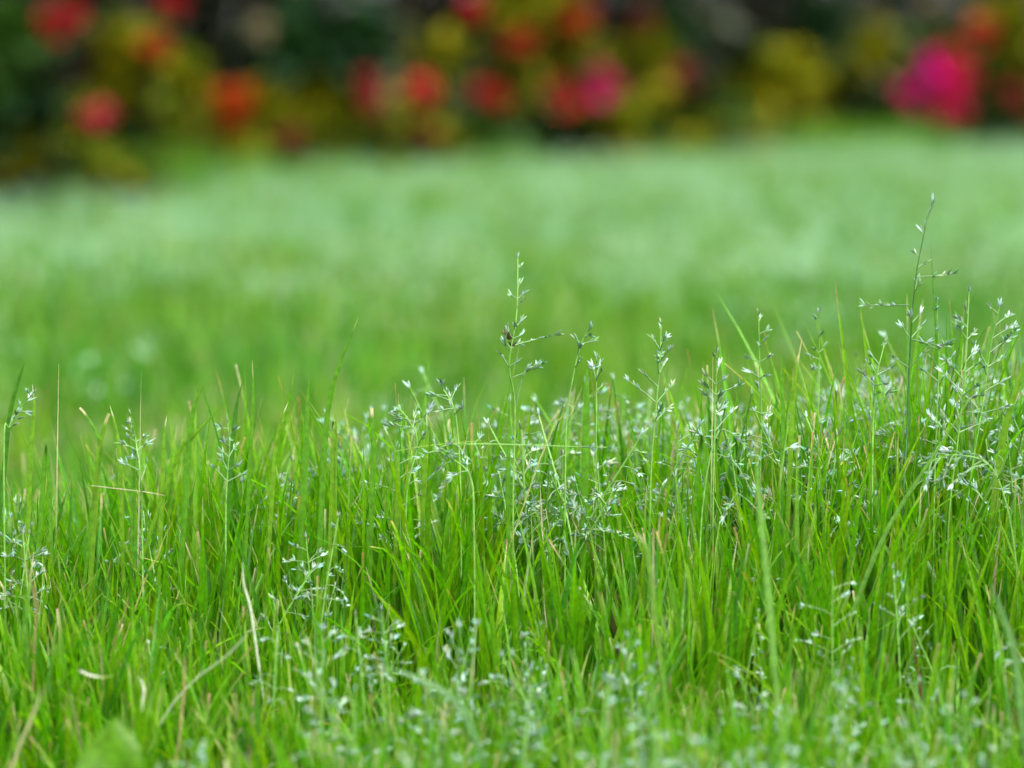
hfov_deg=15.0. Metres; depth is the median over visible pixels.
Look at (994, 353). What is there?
seed stalk
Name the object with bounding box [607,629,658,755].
seed stalk
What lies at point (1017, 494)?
seed stalk
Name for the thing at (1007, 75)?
flowering shrub
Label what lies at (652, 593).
grass blade
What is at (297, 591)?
seed stalk
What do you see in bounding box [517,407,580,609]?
seed stalk
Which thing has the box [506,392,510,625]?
grass blade
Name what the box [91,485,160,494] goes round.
straw
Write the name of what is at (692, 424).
seed stalk
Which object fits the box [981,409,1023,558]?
seed stalk
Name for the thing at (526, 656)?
seed stalk
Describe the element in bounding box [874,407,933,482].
seed stalk
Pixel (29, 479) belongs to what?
grass blade
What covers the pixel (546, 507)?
seed stalk
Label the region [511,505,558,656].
seed stalk
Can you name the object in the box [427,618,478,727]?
seed stalk
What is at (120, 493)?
grass blade
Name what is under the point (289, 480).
seed stalk
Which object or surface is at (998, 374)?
seed stalk
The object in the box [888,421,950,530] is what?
seed stalk
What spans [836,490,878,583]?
seed stalk
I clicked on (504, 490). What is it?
seed stalk
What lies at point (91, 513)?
grass blade
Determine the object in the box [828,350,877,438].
seed stalk
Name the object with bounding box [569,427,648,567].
seed stalk
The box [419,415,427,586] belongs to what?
grass blade
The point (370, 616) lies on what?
seed stalk
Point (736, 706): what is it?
seed stalk
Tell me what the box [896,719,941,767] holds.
seed stalk
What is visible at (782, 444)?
grass blade
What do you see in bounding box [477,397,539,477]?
seed stalk
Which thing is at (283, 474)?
seed stalk
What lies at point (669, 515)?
seed stalk
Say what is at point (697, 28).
flowering shrub
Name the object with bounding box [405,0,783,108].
evergreen shrub
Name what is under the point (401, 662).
seed stalk
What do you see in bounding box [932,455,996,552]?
seed stalk
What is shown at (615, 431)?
seed stalk
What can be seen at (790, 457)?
grass blade
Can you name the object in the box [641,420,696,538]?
seed stalk
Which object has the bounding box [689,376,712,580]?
grass blade
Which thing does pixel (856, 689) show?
seed stalk
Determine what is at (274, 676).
seed stalk
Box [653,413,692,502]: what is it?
seed stalk
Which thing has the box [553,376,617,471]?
seed stalk
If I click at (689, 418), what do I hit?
seed stalk
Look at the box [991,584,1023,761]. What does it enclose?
grass blade
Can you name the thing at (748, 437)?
seed stalk
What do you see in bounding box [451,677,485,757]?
seed stalk
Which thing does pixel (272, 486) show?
grass blade
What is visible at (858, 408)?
seed stalk
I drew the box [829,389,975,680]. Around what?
grass blade
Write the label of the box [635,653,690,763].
seed stalk
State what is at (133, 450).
seed stalk
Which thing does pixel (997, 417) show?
seed stalk
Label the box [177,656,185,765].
straw
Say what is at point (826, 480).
seed stalk
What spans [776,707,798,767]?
seed stalk
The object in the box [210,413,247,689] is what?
seed stalk
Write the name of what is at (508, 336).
seed stalk
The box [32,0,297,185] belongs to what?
flowering shrub
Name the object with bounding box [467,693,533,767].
seed stalk
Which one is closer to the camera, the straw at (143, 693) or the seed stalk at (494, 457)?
the straw at (143, 693)
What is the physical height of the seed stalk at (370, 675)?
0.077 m
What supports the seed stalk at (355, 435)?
on the ground at (388, 80)
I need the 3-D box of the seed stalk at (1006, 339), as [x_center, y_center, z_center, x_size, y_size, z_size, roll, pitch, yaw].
[0.181,0.039,1.480,0.024,0.146,0.014,0,5,0]
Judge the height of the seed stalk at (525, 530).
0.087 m
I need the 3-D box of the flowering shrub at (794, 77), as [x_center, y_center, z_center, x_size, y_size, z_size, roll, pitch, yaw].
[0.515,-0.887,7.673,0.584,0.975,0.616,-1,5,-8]
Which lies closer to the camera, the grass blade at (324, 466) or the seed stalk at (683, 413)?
the grass blade at (324, 466)
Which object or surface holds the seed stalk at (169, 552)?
on the ground at (388, 80)
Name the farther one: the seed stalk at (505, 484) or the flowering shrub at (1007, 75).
the flowering shrub at (1007, 75)
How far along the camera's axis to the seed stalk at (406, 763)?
1.20 m
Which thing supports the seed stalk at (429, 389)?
on the ground at (388, 80)
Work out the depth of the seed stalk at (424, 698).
1.33 m
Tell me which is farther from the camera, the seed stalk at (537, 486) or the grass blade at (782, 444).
the seed stalk at (537, 486)
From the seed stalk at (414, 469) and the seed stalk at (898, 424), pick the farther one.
the seed stalk at (898, 424)
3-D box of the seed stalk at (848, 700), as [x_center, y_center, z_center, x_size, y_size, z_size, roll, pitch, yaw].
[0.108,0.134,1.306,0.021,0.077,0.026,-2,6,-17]
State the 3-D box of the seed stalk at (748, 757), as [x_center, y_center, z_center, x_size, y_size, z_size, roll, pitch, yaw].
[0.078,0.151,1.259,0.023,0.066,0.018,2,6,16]
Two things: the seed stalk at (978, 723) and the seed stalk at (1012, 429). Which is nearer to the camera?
the seed stalk at (978, 723)
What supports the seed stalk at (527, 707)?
on the ground at (388, 80)
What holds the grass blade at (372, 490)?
on the ground at (388, 80)
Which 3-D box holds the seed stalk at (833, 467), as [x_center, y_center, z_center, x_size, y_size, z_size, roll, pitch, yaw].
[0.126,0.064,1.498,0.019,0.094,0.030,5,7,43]
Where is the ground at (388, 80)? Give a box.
[2,18,1020,766]
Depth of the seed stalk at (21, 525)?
1.52 m
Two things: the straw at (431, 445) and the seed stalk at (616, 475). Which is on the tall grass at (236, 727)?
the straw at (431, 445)
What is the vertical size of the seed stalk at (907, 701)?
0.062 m
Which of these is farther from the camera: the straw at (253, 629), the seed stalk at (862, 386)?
the seed stalk at (862, 386)
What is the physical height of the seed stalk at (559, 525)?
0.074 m
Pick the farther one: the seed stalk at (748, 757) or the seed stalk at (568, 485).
the seed stalk at (568, 485)
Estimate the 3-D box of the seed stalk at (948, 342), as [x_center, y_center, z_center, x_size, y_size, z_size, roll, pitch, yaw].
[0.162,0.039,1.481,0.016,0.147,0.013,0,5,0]
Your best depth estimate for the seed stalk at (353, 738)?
1.31 m
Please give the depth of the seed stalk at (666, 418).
1.61 m
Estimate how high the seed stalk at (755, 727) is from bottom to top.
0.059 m
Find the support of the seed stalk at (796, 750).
on the ground at (388, 80)
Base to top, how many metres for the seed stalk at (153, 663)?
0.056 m
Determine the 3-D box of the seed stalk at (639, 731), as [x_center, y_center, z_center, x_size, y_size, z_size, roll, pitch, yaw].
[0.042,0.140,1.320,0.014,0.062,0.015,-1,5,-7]
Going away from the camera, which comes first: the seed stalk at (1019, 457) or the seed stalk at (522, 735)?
the seed stalk at (522, 735)
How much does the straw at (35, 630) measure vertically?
0.100 m
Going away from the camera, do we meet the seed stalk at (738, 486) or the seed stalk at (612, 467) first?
the seed stalk at (738, 486)
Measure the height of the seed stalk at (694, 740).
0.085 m
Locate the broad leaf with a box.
[75,715,144,767]
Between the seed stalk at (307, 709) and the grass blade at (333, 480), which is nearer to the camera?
the seed stalk at (307, 709)
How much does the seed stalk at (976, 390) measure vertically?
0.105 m
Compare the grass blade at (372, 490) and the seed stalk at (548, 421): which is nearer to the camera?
the grass blade at (372, 490)
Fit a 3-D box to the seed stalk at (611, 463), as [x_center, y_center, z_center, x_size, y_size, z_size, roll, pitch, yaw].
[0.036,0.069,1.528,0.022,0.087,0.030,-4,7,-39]
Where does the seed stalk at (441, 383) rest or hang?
on the ground at (388, 80)
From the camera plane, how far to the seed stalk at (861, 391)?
1.60 m
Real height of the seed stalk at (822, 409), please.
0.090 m
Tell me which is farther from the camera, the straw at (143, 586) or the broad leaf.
the straw at (143, 586)
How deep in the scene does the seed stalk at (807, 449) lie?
1.50 m
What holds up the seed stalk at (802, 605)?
on the ground at (388, 80)
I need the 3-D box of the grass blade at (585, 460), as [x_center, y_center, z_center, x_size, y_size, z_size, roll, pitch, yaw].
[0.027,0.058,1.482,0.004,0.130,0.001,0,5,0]
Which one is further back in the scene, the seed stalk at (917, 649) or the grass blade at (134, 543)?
the grass blade at (134, 543)
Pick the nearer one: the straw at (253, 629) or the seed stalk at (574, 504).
the straw at (253, 629)
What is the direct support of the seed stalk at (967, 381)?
on the ground at (388, 80)
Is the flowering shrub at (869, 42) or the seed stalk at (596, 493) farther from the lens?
the flowering shrub at (869, 42)
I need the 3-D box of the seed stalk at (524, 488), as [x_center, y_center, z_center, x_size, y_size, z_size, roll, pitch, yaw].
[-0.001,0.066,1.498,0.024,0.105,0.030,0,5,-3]
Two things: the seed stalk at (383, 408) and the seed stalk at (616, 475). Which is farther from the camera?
the seed stalk at (383, 408)
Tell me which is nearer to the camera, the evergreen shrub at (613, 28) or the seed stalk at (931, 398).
the seed stalk at (931, 398)
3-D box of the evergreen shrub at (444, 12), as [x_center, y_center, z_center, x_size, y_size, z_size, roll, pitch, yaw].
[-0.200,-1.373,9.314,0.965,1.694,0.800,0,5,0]
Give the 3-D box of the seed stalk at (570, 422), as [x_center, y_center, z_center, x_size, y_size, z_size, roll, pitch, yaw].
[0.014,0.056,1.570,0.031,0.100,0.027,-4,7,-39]
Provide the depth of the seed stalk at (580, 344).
1.48 m
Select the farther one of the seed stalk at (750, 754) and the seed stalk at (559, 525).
the seed stalk at (559, 525)
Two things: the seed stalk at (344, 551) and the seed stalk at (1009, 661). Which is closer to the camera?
the seed stalk at (1009, 661)
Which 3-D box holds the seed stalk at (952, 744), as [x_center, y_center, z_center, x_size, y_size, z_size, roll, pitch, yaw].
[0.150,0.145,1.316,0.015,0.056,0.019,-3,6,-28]
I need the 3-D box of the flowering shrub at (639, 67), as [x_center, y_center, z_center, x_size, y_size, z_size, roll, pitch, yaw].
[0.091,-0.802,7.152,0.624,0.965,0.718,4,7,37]
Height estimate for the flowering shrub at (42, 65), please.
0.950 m
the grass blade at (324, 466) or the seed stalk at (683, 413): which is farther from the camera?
the seed stalk at (683, 413)
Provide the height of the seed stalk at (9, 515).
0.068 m
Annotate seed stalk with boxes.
[0,496,34,577]
[0,512,19,592]
[0,526,50,629]
[0,529,47,613]
[3,388,36,623]
[3,489,19,540]
[104,507,147,576]
[115,409,155,637]
[129,510,175,593]
[140,640,166,682]
[171,739,205,767]
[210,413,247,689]
[220,474,267,534]
[249,626,298,767]
[260,561,324,655]
[262,455,315,528]
[279,462,316,519]
[283,531,327,619]
[291,690,357,767]
[292,621,346,739]
[293,511,349,656]
[297,669,364,748]
[318,404,396,480]
[322,684,391,767]
[323,582,340,632]
[330,417,369,489]
[333,610,395,736]
[337,430,381,487]
[355,405,415,504]
[355,443,437,696]
[358,603,404,716]
[366,643,411,720]
[380,401,435,549]
[388,429,455,478]
[390,469,434,548]
[394,668,451,767]
[397,672,460,767]
[398,752,410,767]
[402,380,465,501]
[409,367,462,466]
[410,431,614,722]
[423,721,463,767]
[425,378,463,603]
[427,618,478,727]
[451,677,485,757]
[456,618,502,755]
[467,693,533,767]
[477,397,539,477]
[477,421,542,625]
[477,620,545,738]
[481,417,557,591]
[484,471,536,662]
[487,443,520,521]
[489,650,549,766]
[492,438,545,539]
[496,252,563,583]
[504,484,550,551]
[510,455,555,545]
[510,458,568,619]
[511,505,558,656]
[515,709,557,767]
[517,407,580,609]
[521,391,607,515]
[522,685,546,767]
[523,487,562,554]
[524,663,566,734]
[530,402,583,495]
[536,449,577,578]
[548,477,587,558]
[549,438,562,474]
[550,472,592,577]
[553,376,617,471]
[556,487,628,631]
[558,449,619,567]
[559,476,605,638]
[564,321,599,630]
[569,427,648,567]
[569,464,627,606]
[574,674,618,767]
[578,661,634,723]
[587,351,606,676]
[589,373,647,481]
[594,445,645,498]
[597,395,650,485]
[597,402,657,470]
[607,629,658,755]
[618,690,695,767]
[619,704,648,759]
[623,389,668,480]
[624,317,675,521]
[626,410,665,465]
[633,413,702,476]
[635,477,663,558]
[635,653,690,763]
[636,418,708,558]
[636,434,694,527]
[637,730,679,767]
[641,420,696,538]
[642,436,665,497]
[648,405,729,480]
[652,394,690,456]
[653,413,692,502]
[657,468,708,575]
[658,748,673,767]
[659,416,691,456]
[665,413,691,502]
[667,478,708,517]
[679,403,743,489]
[690,736,699,767]
[695,392,755,434]
[698,346,744,616]
[699,413,799,608]
[699,727,731,767]
[704,491,742,571]
[708,416,770,473]
[710,387,779,530]
[717,666,781,755]
[722,415,752,468]
[722,449,773,561]
[725,609,765,725]
[730,404,799,508]
[732,751,754,767]
[733,746,754,767]
[742,309,773,488]
[752,453,801,540]
[752,704,780,749]
[755,709,795,767]
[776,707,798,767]
[779,413,831,447]
[784,745,799,767]
[791,674,857,767]
[792,435,840,517]
[794,374,840,443]
[795,571,862,679]
[796,391,846,437]
[799,428,864,533]
[801,381,859,469]
[802,411,859,485]
[805,306,827,441]
[808,384,878,482]
[812,477,841,534]
[815,657,860,732]
[817,669,871,758]
[817,724,867,767]
[819,378,894,430]
[821,479,855,549]
[827,392,866,442]
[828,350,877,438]
[828,392,868,438]
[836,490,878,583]
[844,380,893,447]
[853,373,905,448]
[856,336,898,513]
[858,194,958,627]
[858,370,901,420]
[858,410,901,462]
[859,719,887,764]
[864,377,902,427]
[873,564,925,720]
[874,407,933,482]
[875,385,902,429]
[878,330,936,410]
[881,390,903,448]
[882,394,893,455]
[887,414,921,500]
[887,736,903,767]
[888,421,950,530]
[893,356,942,444]
[896,677,953,741]
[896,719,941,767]
[900,732,935,767]
[901,619,957,702]
[912,382,992,545]
[916,295,956,595]
[919,446,1018,645]
[920,364,936,431]
[926,284,987,544]
[926,418,966,567]
[929,387,975,474]
[930,378,970,423]
[930,379,978,429]
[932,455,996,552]
[938,689,983,767]
[938,728,955,767]
[944,355,998,441]
[957,443,1014,563]
[958,297,1019,597]
[960,371,1001,444]
[964,389,1017,474]
[966,344,1000,418]
[968,384,1003,477]
[969,346,1018,423]
[976,729,1011,767]
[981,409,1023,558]
[982,389,1023,554]
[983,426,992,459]
[986,363,1023,400]
[993,414,1023,503]
[994,643,1023,665]
[1001,477,1023,566]
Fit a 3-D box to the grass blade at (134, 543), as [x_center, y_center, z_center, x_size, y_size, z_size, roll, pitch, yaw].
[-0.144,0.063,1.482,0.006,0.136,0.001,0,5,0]
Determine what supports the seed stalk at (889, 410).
on the ground at (388, 80)
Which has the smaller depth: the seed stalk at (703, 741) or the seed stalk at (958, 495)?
the seed stalk at (703, 741)
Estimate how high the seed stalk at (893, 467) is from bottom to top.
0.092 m
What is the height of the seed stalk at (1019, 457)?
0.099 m
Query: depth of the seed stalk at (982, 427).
1.55 m
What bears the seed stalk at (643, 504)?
on the ground at (388, 80)
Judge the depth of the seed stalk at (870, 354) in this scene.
1.48 m
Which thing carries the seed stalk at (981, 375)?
on the ground at (388, 80)
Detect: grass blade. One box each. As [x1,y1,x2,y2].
[0,362,24,529]
[22,385,35,626]
[31,373,58,621]
[71,407,102,692]
[86,413,109,626]
[110,407,126,637]
[118,409,218,626]
[129,403,140,616]
[156,417,166,599]
[176,383,205,636]
[217,379,243,643]
[240,363,254,624]
[263,403,287,612]
[295,379,308,606]
[314,319,357,607]
[324,394,336,636]
[368,408,375,597]
[382,666,486,767]
[383,425,400,654]
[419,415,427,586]
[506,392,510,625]
[579,369,588,659]
[635,532,668,723]
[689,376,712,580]
[756,427,780,749]
[777,357,784,588]
[784,340,801,598]
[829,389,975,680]
[978,362,1023,646]
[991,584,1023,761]
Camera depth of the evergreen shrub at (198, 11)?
9.10 m
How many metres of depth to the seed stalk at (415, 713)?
1.33 m
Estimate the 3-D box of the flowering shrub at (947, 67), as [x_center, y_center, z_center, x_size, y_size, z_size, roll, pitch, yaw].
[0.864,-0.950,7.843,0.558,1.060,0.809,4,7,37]
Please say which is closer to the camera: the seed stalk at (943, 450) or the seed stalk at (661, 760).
the seed stalk at (661, 760)
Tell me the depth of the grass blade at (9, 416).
1.48 m
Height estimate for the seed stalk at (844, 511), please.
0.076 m
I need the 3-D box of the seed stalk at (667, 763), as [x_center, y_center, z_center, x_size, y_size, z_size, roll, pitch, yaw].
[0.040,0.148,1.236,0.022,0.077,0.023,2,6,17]
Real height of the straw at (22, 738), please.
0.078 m
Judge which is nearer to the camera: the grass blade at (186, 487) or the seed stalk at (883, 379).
the grass blade at (186, 487)
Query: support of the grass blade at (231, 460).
on the ground at (388, 80)
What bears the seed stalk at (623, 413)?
on the ground at (388, 80)
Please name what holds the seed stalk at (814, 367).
on the ground at (388, 80)
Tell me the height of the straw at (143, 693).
0.064 m
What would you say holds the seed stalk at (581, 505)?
on the ground at (388, 80)
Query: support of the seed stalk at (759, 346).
on the ground at (388, 80)
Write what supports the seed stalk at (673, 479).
on the ground at (388, 80)
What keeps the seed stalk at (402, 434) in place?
on the ground at (388, 80)
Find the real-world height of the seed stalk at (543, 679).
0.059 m
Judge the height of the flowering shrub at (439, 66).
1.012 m
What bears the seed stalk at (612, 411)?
on the ground at (388, 80)
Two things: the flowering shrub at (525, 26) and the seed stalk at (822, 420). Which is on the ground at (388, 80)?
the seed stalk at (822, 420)
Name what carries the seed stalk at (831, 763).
on the ground at (388, 80)
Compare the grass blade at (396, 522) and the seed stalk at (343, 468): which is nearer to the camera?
the grass blade at (396, 522)
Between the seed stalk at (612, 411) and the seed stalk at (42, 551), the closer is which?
the seed stalk at (42, 551)
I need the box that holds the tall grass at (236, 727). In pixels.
[0,257,1023,767]
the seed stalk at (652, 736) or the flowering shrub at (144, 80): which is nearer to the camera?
the seed stalk at (652, 736)
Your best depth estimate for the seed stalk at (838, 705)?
1.32 m
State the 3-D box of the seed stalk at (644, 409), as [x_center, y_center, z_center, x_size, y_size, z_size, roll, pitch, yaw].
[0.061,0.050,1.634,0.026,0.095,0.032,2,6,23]
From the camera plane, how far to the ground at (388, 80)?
17.06 m
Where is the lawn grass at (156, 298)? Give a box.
[0,94,1023,538]
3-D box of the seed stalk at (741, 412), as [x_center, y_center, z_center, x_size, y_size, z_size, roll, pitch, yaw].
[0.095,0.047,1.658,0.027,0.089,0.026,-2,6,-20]
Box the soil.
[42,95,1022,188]
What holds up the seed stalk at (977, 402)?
on the ground at (388, 80)
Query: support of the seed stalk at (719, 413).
on the ground at (388, 80)
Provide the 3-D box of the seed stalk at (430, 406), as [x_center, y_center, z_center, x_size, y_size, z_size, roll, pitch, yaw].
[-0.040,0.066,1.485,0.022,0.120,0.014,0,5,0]
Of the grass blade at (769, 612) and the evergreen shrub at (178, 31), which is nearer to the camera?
the grass blade at (769, 612)
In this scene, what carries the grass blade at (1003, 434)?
on the ground at (388, 80)
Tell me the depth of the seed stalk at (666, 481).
1.49 m
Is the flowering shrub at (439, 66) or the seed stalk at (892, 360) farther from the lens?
the flowering shrub at (439, 66)
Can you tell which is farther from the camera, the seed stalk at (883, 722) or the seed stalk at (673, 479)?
the seed stalk at (673, 479)
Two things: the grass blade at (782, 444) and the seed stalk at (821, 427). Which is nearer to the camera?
the grass blade at (782, 444)
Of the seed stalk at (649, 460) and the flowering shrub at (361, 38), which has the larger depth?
the flowering shrub at (361, 38)
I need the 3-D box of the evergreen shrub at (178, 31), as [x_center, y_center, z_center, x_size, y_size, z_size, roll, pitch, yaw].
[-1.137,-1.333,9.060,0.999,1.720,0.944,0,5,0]
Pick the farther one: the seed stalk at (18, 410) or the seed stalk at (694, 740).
the seed stalk at (18, 410)
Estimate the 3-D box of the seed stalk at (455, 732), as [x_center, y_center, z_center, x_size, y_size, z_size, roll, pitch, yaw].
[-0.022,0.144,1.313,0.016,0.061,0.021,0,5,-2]
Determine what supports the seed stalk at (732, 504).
on the ground at (388, 80)
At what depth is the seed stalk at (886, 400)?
1.62 m
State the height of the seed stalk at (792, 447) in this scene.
0.116 m
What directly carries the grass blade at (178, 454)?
on the ground at (388, 80)
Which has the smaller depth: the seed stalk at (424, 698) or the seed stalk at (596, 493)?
the seed stalk at (424, 698)
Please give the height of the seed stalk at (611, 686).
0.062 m
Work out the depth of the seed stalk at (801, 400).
1.64 m
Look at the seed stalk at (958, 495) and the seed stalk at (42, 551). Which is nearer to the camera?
the seed stalk at (42, 551)
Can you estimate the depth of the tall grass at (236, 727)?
1.45 m
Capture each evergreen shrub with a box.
[17,0,217,102]
[64,0,345,109]
[325,0,516,113]
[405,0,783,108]
[603,0,906,108]
[849,0,992,96]
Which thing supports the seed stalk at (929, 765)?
on the ground at (388, 80)
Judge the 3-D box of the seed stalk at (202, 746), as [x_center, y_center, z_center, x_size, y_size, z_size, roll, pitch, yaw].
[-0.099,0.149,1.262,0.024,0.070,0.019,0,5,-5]
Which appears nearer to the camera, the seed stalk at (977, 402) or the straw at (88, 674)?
the straw at (88, 674)
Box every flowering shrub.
[0,0,183,220]
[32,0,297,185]
[188,0,369,176]
[254,0,447,170]
[358,0,648,167]
[445,0,626,167]
[521,0,730,162]
[621,0,836,162]
[703,0,907,152]
[779,0,971,150]
[820,0,1022,153]
[936,0,1023,152]
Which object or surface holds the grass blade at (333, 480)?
on the ground at (388, 80)
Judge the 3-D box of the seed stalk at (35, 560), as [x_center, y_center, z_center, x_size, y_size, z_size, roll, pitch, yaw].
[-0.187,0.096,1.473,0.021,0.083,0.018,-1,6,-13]
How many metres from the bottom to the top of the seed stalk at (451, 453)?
0.117 m
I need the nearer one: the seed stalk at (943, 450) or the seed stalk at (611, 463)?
the seed stalk at (943, 450)
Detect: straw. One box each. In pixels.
[11,688,41,767]
[22,554,36,748]
[80,670,113,676]
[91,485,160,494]
[115,523,171,666]
[138,677,145,711]
[148,611,265,753]
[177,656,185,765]
[242,567,267,729]
[394,440,480,451]
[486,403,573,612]
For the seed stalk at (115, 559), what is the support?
on the ground at (388, 80)
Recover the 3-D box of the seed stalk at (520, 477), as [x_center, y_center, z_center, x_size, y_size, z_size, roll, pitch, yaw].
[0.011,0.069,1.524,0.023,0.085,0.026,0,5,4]
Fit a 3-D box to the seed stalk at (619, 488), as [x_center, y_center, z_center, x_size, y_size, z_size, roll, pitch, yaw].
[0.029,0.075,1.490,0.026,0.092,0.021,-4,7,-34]
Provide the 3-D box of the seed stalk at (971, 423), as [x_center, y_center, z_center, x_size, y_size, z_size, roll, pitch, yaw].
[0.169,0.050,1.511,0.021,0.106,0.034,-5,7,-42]
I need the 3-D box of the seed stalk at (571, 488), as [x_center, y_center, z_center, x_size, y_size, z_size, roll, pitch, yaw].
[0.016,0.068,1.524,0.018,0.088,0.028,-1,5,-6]
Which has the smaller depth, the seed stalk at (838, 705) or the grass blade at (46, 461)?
the seed stalk at (838, 705)
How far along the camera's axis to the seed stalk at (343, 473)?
1.60 m
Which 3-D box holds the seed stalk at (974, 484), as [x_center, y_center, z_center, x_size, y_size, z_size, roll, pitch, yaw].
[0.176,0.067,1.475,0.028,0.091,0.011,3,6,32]
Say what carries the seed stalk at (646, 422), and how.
on the ground at (388, 80)
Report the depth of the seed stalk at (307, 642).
1.37 m
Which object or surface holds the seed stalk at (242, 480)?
on the ground at (388, 80)
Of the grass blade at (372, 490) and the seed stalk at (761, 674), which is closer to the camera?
the seed stalk at (761, 674)
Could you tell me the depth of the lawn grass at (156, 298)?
3.77 m
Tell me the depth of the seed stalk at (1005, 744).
1.28 m
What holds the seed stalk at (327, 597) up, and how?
on the ground at (388, 80)
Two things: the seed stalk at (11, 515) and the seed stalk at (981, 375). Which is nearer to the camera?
the seed stalk at (11, 515)
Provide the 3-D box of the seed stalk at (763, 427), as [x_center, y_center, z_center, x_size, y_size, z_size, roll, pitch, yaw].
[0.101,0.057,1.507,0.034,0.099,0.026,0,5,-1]
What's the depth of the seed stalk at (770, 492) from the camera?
1.49 m
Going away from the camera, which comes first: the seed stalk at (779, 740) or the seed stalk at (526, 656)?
the seed stalk at (779, 740)
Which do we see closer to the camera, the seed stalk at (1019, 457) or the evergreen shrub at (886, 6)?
the seed stalk at (1019, 457)
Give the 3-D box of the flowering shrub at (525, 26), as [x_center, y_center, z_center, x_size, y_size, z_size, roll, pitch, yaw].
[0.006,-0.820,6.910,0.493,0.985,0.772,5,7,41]
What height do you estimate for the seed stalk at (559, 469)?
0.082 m
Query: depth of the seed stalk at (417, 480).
1.51 m
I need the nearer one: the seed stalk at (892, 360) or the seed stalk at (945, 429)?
the seed stalk at (945, 429)
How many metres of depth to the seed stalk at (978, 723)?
1.31 m
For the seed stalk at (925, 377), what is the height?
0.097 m
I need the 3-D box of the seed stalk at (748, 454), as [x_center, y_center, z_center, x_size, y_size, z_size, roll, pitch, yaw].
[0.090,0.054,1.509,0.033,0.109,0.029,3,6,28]
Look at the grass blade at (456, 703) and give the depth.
1.29 m
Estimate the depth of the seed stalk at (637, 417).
1.60 m
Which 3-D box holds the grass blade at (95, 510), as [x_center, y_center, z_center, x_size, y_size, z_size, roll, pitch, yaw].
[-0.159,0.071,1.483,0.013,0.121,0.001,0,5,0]
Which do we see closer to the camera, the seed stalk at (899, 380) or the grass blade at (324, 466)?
the grass blade at (324, 466)
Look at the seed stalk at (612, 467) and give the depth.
1.62 m
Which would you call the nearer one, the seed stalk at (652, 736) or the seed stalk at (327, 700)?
the seed stalk at (652, 736)
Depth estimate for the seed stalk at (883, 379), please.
1.56 m
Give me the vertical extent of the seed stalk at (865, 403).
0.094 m
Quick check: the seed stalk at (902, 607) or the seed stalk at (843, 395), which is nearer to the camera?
the seed stalk at (902, 607)
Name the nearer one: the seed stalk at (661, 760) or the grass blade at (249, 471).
the seed stalk at (661, 760)
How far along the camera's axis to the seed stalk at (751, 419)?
1.57 m
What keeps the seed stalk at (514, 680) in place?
on the ground at (388, 80)
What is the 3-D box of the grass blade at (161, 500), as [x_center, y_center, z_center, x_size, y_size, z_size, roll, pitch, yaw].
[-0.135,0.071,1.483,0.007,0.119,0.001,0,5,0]
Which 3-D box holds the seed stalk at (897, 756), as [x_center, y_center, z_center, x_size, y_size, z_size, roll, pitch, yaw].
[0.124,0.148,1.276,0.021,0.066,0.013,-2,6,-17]
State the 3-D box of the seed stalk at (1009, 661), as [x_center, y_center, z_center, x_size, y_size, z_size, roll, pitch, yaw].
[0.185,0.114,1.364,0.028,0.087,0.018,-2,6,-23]
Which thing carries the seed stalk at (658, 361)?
on the ground at (388, 80)
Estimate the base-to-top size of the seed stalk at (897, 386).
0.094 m
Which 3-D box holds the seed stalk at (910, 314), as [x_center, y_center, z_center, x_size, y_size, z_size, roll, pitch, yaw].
[0.150,0.021,1.479,0.038,0.187,0.016,0,5,0]
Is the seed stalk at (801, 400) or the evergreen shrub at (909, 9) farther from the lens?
the evergreen shrub at (909, 9)
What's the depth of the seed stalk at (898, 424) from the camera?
1.55 m
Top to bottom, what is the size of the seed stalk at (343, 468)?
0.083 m
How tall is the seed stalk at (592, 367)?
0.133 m
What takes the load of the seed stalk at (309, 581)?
on the ground at (388, 80)
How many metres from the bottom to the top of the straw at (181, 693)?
0.085 m
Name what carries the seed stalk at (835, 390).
on the ground at (388, 80)
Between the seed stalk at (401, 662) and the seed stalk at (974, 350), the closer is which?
the seed stalk at (401, 662)
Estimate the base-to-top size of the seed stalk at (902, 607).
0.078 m
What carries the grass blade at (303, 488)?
on the ground at (388, 80)
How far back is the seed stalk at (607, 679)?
1.25 m
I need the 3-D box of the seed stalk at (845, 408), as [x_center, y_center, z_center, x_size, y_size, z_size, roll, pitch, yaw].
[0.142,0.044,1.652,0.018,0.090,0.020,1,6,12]
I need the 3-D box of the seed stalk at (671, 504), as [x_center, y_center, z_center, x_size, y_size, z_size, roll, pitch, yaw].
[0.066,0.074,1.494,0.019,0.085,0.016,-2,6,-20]
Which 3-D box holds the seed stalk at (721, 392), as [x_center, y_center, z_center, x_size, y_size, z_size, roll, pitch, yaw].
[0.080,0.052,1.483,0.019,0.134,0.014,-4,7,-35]
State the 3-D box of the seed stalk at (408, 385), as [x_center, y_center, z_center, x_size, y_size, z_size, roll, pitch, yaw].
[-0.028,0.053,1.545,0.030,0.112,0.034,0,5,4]
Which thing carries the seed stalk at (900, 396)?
on the ground at (388, 80)
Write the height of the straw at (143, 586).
0.090 m
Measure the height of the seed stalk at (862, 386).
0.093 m
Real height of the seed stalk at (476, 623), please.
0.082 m

